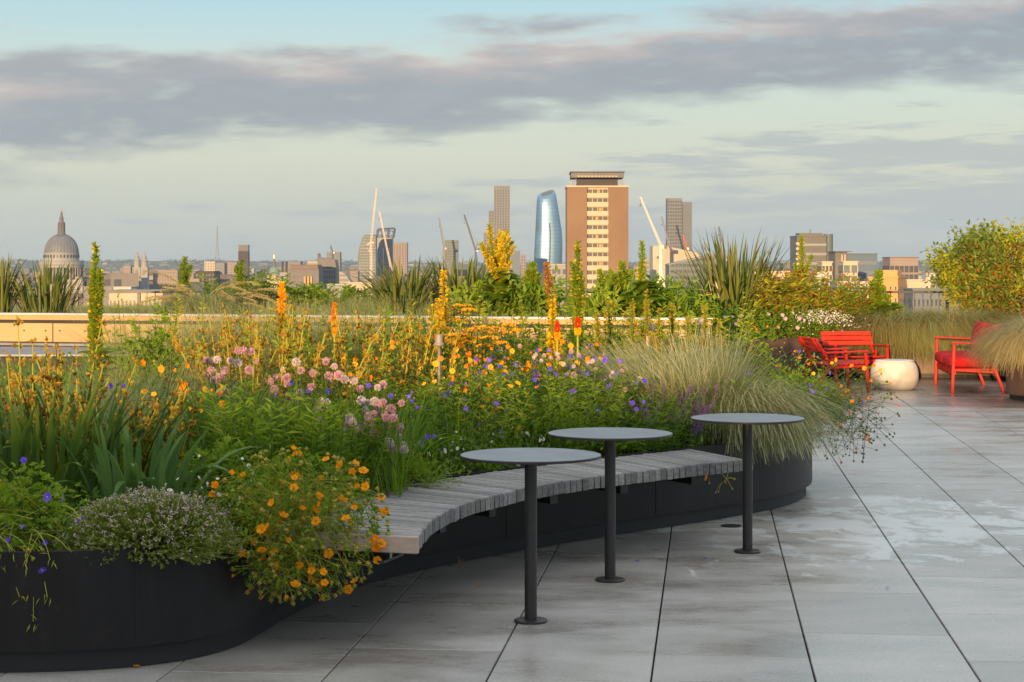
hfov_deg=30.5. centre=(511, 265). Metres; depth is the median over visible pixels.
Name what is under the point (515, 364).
geranium
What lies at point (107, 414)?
feather grass
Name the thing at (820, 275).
cream block
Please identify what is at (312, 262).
office block
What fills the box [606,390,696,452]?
meadow perennial
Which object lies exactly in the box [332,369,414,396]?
meadow perennial
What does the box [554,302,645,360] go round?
leafy perennial
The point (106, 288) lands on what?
terrace block
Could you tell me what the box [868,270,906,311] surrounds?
ochre block
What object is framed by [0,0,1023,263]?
sky
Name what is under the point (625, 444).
geranium
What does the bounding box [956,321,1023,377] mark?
fountain grass
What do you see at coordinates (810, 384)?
geranium
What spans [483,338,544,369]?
leafy perennial
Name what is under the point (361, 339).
leafy perennial
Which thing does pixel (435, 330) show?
leafy perennial
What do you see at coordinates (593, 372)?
geum
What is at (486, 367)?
geranium
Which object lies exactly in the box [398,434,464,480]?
fleabane
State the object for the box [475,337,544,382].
leafy perennial
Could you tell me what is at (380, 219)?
tower crane
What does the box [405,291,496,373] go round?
leafy perennial
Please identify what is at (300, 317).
leafy perennial
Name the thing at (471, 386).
meadow perennial
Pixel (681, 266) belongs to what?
glass office
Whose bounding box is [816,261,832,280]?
cream block
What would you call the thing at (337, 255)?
tower block
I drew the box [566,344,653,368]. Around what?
meadow perennial
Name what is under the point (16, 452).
iris
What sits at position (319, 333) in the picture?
leafy perennial
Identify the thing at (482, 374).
meadow perennial
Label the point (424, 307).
grass
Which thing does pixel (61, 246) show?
cathedral
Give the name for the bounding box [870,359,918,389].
pot table
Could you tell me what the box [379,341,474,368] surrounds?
leafy perennial
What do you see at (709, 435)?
feather grass
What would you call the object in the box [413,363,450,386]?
geum
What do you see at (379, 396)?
meadow perennial
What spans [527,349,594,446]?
scabious
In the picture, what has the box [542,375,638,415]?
meadow perennial
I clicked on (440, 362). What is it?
meadow perennial
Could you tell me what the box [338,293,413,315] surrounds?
grass
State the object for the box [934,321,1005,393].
lounge chair
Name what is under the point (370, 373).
meadow perennial
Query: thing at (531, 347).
leafy perennial
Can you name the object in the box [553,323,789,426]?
feather grass
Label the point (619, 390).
geranium
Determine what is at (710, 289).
terrace block
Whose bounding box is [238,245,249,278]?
power station chimney
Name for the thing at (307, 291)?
leafy perennial
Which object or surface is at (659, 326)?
slim spire
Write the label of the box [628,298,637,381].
slim spire
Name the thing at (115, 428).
iris
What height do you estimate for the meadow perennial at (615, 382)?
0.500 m
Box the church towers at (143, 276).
[132,251,148,288]
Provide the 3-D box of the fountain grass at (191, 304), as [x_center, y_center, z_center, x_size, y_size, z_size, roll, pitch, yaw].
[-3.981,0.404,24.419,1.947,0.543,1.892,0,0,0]
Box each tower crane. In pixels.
[330,245,335,258]
[365,188,377,278]
[379,211,391,268]
[438,218,447,266]
[464,215,480,273]
[640,197,666,287]
[661,216,670,246]
[682,235,689,250]
[718,227,726,266]
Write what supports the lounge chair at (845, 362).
on the terrace tiles
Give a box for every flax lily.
[0,255,37,312]
[5,257,105,312]
[351,254,452,315]
[414,256,489,313]
[663,227,811,325]
[678,265,728,315]
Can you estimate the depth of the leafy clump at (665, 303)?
23.41 m
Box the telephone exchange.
[288,265,322,287]
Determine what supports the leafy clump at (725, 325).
in the planter at (1015, 387)
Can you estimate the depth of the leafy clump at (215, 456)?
8.11 m
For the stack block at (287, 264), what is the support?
on the city ground
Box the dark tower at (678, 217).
[666,198,691,251]
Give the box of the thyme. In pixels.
[47,482,252,568]
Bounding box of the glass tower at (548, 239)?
[534,190,561,272]
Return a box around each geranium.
[0,457,102,631]
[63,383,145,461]
[267,381,319,458]
[299,379,371,441]
[357,393,434,482]
[401,390,448,440]
[425,382,479,445]
[431,357,512,445]
[434,398,512,471]
[454,364,516,412]
[478,373,542,434]
[502,348,563,384]
[504,362,552,405]
[524,361,570,387]
[525,372,585,445]
[531,354,598,394]
[540,372,602,417]
[542,343,610,372]
[542,371,604,449]
[561,355,619,403]
[567,358,645,453]
[586,374,652,450]
[600,377,639,422]
[747,349,864,424]
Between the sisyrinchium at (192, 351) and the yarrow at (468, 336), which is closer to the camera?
the sisyrinchium at (192, 351)
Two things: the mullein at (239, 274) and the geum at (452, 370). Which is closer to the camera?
the geum at (452, 370)
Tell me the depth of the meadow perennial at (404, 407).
10.37 m
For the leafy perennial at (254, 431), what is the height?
0.567 m
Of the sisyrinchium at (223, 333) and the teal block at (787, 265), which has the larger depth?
the teal block at (787, 265)
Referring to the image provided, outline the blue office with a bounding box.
[826,251,877,280]
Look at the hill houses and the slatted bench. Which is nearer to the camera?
the slatted bench
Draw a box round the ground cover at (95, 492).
[0,351,800,549]
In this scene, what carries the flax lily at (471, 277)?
in the raised bed
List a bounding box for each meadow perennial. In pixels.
[115,354,235,404]
[137,369,239,403]
[265,375,365,413]
[273,376,365,404]
[280,373,382,405]
[295,373,411,420]
[315,385,416,420]
[322,359,437,411]
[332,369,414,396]
[342,391,428,438]
[355,405,448,476]
[357,381,463,438]
[366,388,444,451]
[380,381,475,469]
[391,353,484,381]
[391,375,467,420]
[402,376,500,428]
[409,361,511,416]
[414,370,532,467]
[415,359,520,406]
[424,368,529,444]
[443,370,540,415]
[447,376,536,431]
[466,377,572,427]
[471,364,578,407]
[487,371,591,421]
[489,381,571,447]
[500,370,602,447]
[507,349,559,375]
[515,357,603,421]
[515,384,605,450]
[536,366,641,452]
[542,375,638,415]
[543,383,627,454]
[545,352,648,389]
[553,345,656,375]
[553,373,613,399]
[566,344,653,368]
[572,347,651,368]
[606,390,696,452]
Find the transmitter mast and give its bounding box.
[214,226,219,260]
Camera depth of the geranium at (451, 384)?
10.57 m
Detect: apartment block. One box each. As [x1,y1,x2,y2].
[123,266,133,272]
[350,271,359,281]
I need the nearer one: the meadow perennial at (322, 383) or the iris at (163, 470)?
the iris at (163, 470)
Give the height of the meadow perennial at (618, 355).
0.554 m
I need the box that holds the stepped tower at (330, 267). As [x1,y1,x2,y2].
[317,253,338,287]
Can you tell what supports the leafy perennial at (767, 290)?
in the planter at (1015, 387)
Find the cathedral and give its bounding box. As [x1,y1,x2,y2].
[39,207,84,290]
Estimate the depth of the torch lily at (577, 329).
12.19 m
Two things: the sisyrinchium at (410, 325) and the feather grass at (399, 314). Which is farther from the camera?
the feather grass at (399, 314)
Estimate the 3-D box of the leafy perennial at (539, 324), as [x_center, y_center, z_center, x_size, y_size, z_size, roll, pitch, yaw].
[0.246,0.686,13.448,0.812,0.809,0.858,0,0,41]
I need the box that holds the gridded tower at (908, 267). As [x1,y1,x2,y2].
[882,257,918,278]
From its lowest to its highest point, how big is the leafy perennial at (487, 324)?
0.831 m
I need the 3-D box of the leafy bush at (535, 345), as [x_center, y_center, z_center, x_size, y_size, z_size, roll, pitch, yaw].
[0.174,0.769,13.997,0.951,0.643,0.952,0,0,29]
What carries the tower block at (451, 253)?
on the city ground
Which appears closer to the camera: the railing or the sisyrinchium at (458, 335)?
the sisyrinchium at (458, 335)
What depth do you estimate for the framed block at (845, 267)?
539.88 m
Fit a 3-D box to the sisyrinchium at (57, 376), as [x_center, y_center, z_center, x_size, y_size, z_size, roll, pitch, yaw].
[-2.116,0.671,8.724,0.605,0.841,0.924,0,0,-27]
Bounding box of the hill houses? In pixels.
[0,260,927,271]
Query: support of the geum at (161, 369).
in the planter at (121, 610)
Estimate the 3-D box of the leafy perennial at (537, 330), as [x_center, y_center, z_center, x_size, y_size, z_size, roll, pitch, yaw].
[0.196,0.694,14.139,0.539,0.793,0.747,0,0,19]
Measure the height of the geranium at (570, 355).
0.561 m
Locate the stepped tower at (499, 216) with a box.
[484,185,509,277]
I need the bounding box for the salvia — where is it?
[600,381,718,449]
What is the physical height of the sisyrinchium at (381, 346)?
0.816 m
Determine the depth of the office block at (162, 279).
1749.88 m
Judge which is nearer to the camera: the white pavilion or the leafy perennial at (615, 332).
the leafy perennial at (615, 332)
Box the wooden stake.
[646,336,648,359]
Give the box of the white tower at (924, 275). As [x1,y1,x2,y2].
[921,273,935,287]
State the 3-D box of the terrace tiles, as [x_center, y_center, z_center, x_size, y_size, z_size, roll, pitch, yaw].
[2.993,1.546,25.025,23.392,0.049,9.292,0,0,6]
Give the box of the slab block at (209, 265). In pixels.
[204,261,218,270]
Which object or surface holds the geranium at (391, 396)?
in the planter at (121, 610)
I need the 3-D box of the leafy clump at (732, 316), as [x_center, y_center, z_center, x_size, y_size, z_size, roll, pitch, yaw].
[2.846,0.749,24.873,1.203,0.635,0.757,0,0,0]
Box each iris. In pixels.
[0,360,184,522]
[0,369,199,514]
[48,407,255,504]
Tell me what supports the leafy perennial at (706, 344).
in the planter at (121, 610)
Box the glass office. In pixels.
[665,254,715,297]
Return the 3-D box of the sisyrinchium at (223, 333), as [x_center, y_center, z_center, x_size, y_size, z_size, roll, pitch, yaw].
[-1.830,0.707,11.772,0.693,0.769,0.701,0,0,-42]
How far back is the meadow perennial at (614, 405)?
10.87 m
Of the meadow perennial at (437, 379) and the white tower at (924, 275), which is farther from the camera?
the white tower at (924, 275)
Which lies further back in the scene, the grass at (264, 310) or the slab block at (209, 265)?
the slab block at (209, 265)
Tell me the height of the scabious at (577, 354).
0.565 m
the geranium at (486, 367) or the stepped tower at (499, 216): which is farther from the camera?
the stepped tower at (499, 216)
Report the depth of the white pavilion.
900.00 m
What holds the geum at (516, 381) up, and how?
in the planter at (121, 610)
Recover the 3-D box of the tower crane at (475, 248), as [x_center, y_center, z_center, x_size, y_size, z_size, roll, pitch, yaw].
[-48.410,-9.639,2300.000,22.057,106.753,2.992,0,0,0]
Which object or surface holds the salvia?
in the planter at (121, 610)
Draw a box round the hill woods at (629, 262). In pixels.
[4,258,937,270]
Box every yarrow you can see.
[442,303,479,377]
[444,322,521,383]
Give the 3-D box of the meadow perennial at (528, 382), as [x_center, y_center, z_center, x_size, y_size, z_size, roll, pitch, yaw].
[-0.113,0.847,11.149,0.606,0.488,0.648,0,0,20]
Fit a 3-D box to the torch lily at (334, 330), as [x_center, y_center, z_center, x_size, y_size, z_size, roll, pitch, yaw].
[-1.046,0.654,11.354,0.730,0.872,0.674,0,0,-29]
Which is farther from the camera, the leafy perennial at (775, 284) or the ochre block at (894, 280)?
the ochre block at (894, 280)
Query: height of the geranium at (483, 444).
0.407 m
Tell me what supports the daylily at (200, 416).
in the planter at (121, 610)
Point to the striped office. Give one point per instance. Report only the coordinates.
(817, 245)
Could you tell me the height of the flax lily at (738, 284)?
1.548 m
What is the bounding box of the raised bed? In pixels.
[0,307,712,362]
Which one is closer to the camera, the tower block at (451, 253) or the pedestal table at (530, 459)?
the pedestal table at (530, 459)
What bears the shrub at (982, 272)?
in the planter at (1015, 387)
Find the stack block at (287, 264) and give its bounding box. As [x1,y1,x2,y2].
[282,261,302,271]
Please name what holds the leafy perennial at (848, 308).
in the planter at (1015, 387)
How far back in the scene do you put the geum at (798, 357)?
13.97 m
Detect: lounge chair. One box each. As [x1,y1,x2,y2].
[798,336,870,391]
[819,331,888,383]
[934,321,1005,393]
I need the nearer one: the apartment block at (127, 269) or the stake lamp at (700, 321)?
the stake lamp at (700, 321)
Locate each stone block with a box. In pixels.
[632,266,644,279]
[643,259,649,279]
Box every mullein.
[71,242,125,389]
[176,256,196,301]
[229,260,250,310]
[435,269,463,364]
[468,223,523,315]
[503,260,560,312]
[563,240,592,359]
[583,268,605,309]
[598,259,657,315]
[614,240,665,316]
[782,234,826,335]
[855,268,906,322]
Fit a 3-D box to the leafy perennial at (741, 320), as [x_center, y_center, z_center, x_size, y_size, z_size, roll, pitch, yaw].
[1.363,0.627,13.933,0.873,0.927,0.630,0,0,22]
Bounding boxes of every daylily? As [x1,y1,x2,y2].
[139,372,295,467]
[293,384,480,485]
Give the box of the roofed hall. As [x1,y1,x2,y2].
[108,289,173,306]
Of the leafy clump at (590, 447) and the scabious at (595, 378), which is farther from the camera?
the scabious at (595, 378)
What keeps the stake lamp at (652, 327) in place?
in the planter at (121, 610)
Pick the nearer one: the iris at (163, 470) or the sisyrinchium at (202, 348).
the iris at (163, 470)
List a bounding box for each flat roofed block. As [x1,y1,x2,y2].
[327,284,347,298]
[347,282,374,301]
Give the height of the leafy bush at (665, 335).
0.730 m
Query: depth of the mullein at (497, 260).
23.90 m
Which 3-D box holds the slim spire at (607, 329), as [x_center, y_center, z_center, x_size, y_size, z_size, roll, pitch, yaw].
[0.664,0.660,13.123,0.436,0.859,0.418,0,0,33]
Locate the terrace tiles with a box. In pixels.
[804,378,1023,407]
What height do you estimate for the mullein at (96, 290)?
1.246 m
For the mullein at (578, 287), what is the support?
in the planter at (121, 610)
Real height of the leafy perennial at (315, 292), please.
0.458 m
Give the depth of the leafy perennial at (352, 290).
25.06 m
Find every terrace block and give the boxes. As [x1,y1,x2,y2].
[83,286,114,306]
[702,281,719,304]
[747,271,789,285]
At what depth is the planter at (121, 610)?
7.31 m
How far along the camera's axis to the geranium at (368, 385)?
10.29 m
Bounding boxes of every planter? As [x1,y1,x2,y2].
[0,427,811,672]
[725,334,1023,400]
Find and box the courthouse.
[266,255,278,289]
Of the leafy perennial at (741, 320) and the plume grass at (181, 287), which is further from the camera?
the plume grass at (181, 287)
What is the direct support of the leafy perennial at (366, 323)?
in the planter at (121, 610)
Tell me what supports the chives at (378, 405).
in the planter at (121, 610)
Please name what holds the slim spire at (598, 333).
in the planter at (121, 610)
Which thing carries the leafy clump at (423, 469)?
in the planter at (121, 610)
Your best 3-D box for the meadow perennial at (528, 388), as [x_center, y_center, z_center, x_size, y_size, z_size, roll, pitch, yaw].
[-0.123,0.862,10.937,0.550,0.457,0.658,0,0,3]
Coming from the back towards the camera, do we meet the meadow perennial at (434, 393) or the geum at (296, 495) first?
the meadow perennial at (434, 393)
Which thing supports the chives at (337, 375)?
in the planter at (121, 610)
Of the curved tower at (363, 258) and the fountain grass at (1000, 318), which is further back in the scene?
the curved tower at (363, 258)
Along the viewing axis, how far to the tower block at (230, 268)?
2450.00 m
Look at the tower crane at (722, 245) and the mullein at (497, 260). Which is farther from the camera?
the tower crane at (722, 245)
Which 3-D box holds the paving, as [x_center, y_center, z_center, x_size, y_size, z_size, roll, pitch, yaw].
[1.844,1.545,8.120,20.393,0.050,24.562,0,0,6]
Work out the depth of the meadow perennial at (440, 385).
10.84 m
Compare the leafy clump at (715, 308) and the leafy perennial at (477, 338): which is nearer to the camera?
the leafy perennial at (477, 338)
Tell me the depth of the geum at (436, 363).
10.47 m
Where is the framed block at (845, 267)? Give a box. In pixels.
[838,261,858,280]
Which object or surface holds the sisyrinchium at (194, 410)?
in the planter at (121, 610)
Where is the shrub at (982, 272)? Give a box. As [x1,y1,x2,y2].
[919,217,1023,318]
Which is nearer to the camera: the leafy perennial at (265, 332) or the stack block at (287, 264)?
the leafy perennial at (265, 332)
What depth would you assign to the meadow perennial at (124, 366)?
11.42 m
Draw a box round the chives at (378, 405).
[303,380,432,496]
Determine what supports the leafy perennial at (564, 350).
in the planter at (121, 610)
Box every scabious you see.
[483,344,537,380]
[507,353,565,400]
[522,356,575,394]
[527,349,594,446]
[531,353,589,387]
[562,367,610,402]
[589,369,641,450]
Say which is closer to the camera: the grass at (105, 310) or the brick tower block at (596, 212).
the grass at (105, 310)
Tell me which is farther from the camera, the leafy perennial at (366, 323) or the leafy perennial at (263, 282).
the leafy perennial at (263, 282)
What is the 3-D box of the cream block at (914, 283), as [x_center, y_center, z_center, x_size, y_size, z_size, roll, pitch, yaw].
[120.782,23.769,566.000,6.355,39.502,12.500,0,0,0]
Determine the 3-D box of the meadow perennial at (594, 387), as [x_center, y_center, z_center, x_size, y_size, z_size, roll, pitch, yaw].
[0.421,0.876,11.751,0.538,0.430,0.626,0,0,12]
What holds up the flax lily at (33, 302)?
in the raised bed
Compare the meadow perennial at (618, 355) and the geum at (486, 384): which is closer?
the geum at (486, 384)
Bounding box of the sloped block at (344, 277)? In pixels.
[339,271,352,283]
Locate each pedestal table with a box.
[460,448,600,624]
[548,427,672,582]
[690,413,804,553]
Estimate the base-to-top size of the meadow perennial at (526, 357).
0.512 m
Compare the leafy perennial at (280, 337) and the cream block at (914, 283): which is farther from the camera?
the cream block at (914, 283)
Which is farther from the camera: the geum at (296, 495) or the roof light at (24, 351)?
the roof light at (24, 351)
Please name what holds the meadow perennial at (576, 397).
in the planter at (121, 610)
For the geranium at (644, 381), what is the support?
in the planter at (121, 610)
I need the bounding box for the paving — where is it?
[0,407,1023,681]
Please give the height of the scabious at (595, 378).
0.477 m
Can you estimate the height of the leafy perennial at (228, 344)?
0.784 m
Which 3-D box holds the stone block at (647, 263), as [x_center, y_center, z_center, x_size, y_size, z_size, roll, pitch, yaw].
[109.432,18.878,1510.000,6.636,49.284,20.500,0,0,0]
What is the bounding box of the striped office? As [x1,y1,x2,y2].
[789,229,832,283]
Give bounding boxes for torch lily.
[276,281,286,389]
[331,302,337,399]
[532,317,581,384]
[537,321,581,398]
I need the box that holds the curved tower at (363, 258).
[358,234,376,281]
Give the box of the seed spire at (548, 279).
[543,261,573,354]
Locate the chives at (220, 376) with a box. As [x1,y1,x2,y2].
[176,346,341,463]
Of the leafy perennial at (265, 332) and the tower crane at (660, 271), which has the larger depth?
the tower crane at (660, 271)
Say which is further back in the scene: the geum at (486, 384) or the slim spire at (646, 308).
the slim spire at (646, 308)
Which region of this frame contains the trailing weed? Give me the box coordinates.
[704,474,735,493]
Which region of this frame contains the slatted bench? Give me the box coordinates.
[265,449,742,562]
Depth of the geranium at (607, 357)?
11.90 m
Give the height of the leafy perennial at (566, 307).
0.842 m
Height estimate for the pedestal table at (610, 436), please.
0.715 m
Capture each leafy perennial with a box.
[88,289,183,377]
[148,301,273,376]
[150,327,239,373]
[168,305,257,353]
[186,318,308,390]
[192,380,351,504]
[194,272,252,311]
[202,304,314,372]
[230,315,331,374]
[232,270,276,311]
[243,298,335,345]
[245,267,294,308]
[249,309,410,404]
[260,305,353,364]
[260,399,398,498]
[273,282,322,306]
[273,283,321,307]
[287,281,338,312]
[287,302,426,378]
[303,283,355,311]
[314,306,409,362]
[330,314,403,367]
[336,299,470,377]
[339,285,384,304]
[359,309,470,381]
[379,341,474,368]
[387,301,500,356]
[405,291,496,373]
[408,301,528,363]
[449,324,535,370]
[468,330,547,367]
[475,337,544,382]
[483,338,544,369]
[489,305,599,370]
[492,335,576,383]
[501,288,622,364]
[508,306,561,359]
[516,333,621,371]
[548,302,650,361]
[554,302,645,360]
[566,303,677,354]
[645,288,760,367]
[657,330,736,365]
[744,267,816,333]
[748,267,802,312]
[759,263,832,333]
[777,265,852,337]
[809,271,879,329]
[820,276,879,319]
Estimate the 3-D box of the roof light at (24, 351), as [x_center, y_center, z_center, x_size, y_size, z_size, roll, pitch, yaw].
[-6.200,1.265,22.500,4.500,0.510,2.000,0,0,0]
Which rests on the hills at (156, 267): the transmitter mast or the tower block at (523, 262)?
the transmitter mast
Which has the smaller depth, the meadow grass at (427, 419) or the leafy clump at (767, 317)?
the meadow grass at (427, 419)
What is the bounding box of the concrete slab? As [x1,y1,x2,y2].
[545,264,564,306]
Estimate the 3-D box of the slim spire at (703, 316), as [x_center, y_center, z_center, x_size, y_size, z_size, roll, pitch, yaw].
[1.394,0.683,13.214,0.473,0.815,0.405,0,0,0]
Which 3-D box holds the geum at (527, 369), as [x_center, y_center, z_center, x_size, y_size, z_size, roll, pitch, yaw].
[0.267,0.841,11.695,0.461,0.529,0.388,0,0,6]
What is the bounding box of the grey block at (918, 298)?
[903,288,942,315]
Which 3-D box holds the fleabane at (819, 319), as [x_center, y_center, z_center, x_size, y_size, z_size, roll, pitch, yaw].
[4.253,0.770,25.485,1.987,0.504,0.894,0,0,0]
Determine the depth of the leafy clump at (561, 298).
23.69 m
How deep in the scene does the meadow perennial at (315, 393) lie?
10.63 m
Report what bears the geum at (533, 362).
in the planter at (121, 610)
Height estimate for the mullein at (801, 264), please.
1.431 m
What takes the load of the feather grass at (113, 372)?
in the planter at (121, 610)
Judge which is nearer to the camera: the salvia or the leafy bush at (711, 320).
the salvia
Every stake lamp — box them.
[434,334,443,389]
[648,322,655,361]
[697,317,703,339]
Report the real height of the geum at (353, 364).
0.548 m
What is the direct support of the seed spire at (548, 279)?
in the planter at (121, 610)
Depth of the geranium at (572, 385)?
11.17 m
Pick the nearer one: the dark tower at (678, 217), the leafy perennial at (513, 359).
the leafy perennial at (513, 359)
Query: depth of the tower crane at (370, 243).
2299.03 m
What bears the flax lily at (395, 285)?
in the raised bed
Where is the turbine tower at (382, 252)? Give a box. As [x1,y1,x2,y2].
[376,227,395,275]
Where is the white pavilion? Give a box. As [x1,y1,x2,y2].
[113,286,136,289]
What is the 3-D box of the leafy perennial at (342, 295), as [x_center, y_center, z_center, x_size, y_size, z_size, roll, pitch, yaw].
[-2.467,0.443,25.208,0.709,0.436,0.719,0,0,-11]
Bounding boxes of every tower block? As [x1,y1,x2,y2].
[215,263,226,273]
[226,262,237,275]
[326,252,340,270]
[393,243,407,275]
[445,240,458,275]
[511,251,519,276]
[521,255,525,276]
[565,171,628,305]
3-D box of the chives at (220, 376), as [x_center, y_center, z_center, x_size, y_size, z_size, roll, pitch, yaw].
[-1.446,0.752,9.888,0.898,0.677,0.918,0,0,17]
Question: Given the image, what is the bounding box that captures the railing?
[9,291,948,314]
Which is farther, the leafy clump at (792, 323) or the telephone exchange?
the telephone exchange
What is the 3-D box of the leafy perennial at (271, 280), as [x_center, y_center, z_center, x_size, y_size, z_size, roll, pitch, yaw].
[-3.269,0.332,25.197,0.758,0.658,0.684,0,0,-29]
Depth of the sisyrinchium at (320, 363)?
11.61 m
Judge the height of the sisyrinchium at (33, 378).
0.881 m
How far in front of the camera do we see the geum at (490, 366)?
10.79 m
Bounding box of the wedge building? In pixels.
[650,246,698,279]
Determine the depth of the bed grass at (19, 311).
24.88 m
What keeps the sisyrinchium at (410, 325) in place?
in the planter at (121, 610)
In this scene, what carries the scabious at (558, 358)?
in the planter at (121, 610)
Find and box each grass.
[0,302,685,316]
[0,343,352,459]
[0,347,824,490]
[3,361,175,430]
[48,288,300,393]
[64,331,357,409]
[66,302,151,312]
[111,302,175,313]
[133,270,287,313]
[135,277,265,313]
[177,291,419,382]
[240,299,322,314]
[263,326,503,404]
[286,287,518,367]
[317,304,379,314]
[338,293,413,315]
[404,299,465,315]
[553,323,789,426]
[627,373,797,444]
[657,376,886,474]
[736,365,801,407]
[816,303,954,364]
[830,322,888,350]
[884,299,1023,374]
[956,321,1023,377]
[957,306,1023,326]
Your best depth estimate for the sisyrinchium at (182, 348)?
10.74 m
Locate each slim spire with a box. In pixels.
[590,311,601,375]
[601,299,613,359]
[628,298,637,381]
[640,289,651,353]
[649,308,663,379]
[665,303,676,357]
[683,315,691,357]
[698,305,709,362]
[715,318,727,372]
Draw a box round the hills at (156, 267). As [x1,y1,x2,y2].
[0,261,1008,273]
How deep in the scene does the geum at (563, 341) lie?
11.80 m
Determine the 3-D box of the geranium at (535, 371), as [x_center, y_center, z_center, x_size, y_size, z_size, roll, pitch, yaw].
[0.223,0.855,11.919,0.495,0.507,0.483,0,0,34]
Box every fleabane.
[159,454,274,548]
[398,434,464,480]
[424,428,492,474]
[474,424,543,466]
[756,305,869,336]
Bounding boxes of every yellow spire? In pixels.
[422,303,448,370]
[544,298,565,372]
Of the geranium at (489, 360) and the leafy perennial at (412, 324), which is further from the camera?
the leafy perennial at (412, 324)
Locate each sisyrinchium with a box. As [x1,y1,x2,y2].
[0,315,108,470]
[0,319,137,472]
[7,356,183,505]
[74,377,206,476]
[152,316,290,403]
[167,319,292,386]
[170,323,306,410]
[196,317,334,403]
[221,301,352,382]
[231,330,350,404]
[235,308,383,434]
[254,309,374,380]
[292,311,412,396]
[314,328,429,386]
[322,305,455,420]
[336,323,436,382]
[348,317,443,385]
[370,324,477,405]
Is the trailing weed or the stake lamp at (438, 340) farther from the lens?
the stake lamp at (438, 340)
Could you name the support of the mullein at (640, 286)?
on the raised bed
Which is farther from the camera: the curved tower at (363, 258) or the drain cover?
the curved tower at (363, 258)
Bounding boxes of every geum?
[116,360,222,472]
[170,382,245,486]
[209,445,390,605]
[316,353,393,397]
[321,363,397,410]
[327,372,388,412]
[328,357,403,403]
[367,340,443,387]
[405,356,491,442]
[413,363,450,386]
[420,335,494,379]
[428,355,485,387]
[431,364,505,449]
[433,343,492,385]
[441,354,510,384]
[446,367,515,410]
[458,378,531,466]
[460,354,526,380]
[461,381,522,431]
[472,360,543,444]
[483,345,560,387]
[509,347,567,372]
[523,358,590,400]
[538,339,620,383]
[543,356,611,391]
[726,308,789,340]
[738,339,815,387]
[790,358,900,463]
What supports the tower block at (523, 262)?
on the city ground
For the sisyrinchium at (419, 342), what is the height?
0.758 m
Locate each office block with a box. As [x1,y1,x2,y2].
[153,270,180,287]
[307,261,317,264]
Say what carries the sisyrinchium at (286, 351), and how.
in the planter at (121, 610)
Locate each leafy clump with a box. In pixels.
[110,301,191,403]
[177,433,282,524]
[327,435,470,491]
[446,280,504,315]
[470,277,561,315]
[497,264,590,316]
[526,427,632,455]
[562,274,657,316]
[593,269,685,316]
[620,416,677,451]
[637,273,699,317]
[663,275,729,327]
[690,303,746,345]
[697,299,767,340]
[720,303,790,338]
[734,303,815,339]
[749,348,847,408]
[761,301,832,338]
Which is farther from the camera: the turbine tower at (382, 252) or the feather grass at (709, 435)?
the turbine tower at (382, 252)
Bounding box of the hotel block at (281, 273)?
[279,272,287,284]
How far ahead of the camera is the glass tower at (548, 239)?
2351.92 m
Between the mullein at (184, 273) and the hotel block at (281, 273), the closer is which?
the mullein at (184, 273)
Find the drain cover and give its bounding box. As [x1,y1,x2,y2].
[721,524,741,526]
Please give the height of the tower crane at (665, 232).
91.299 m
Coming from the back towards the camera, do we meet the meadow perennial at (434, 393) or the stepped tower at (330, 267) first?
the stepped tower at (330, 267)
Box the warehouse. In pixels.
[195,271,219,293]
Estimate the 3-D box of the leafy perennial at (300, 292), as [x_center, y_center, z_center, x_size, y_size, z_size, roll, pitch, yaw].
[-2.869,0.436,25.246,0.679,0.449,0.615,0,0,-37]
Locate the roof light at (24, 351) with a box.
[0,347,152,388]
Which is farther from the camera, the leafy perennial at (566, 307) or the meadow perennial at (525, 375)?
the leafy perennial at (566, 307)
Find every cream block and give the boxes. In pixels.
[811,272,830,290]
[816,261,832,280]
[906,279,927,287]
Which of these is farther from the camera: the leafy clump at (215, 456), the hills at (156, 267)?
the hills at (156, 267)
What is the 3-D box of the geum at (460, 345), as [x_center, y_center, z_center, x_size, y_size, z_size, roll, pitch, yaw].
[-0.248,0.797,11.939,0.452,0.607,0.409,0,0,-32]
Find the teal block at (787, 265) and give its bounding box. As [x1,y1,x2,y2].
[779,263,789,270]
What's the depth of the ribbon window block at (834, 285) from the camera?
449.88 m
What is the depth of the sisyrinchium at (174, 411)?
8.34 m
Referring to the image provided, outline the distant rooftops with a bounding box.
[4,266,1023,318]
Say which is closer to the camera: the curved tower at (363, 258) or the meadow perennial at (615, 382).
the meadow perennial at (615, 382)
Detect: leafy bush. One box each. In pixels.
[494,327,585,366]
[534,325,641,366]
[579,316,706,363]
[616,311,748,369]
[653,325,776,390]
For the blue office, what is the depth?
600.00 m
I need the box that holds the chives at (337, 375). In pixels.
[263,357,375,469]
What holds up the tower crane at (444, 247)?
on the city ground
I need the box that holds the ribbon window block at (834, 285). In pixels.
[829,281,868,297]
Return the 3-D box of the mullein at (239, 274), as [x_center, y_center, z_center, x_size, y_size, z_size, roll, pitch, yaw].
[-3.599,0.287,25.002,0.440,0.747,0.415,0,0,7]
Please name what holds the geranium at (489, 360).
in the planter at (121, 610)
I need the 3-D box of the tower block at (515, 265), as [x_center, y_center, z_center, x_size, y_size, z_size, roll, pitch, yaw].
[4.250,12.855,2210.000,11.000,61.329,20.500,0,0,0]
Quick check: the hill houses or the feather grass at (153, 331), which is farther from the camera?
the hill houses
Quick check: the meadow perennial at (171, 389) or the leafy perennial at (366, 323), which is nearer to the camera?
the meadow perennial at (171, 389)
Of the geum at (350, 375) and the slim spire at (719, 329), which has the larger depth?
the slim spire at (719, 329)

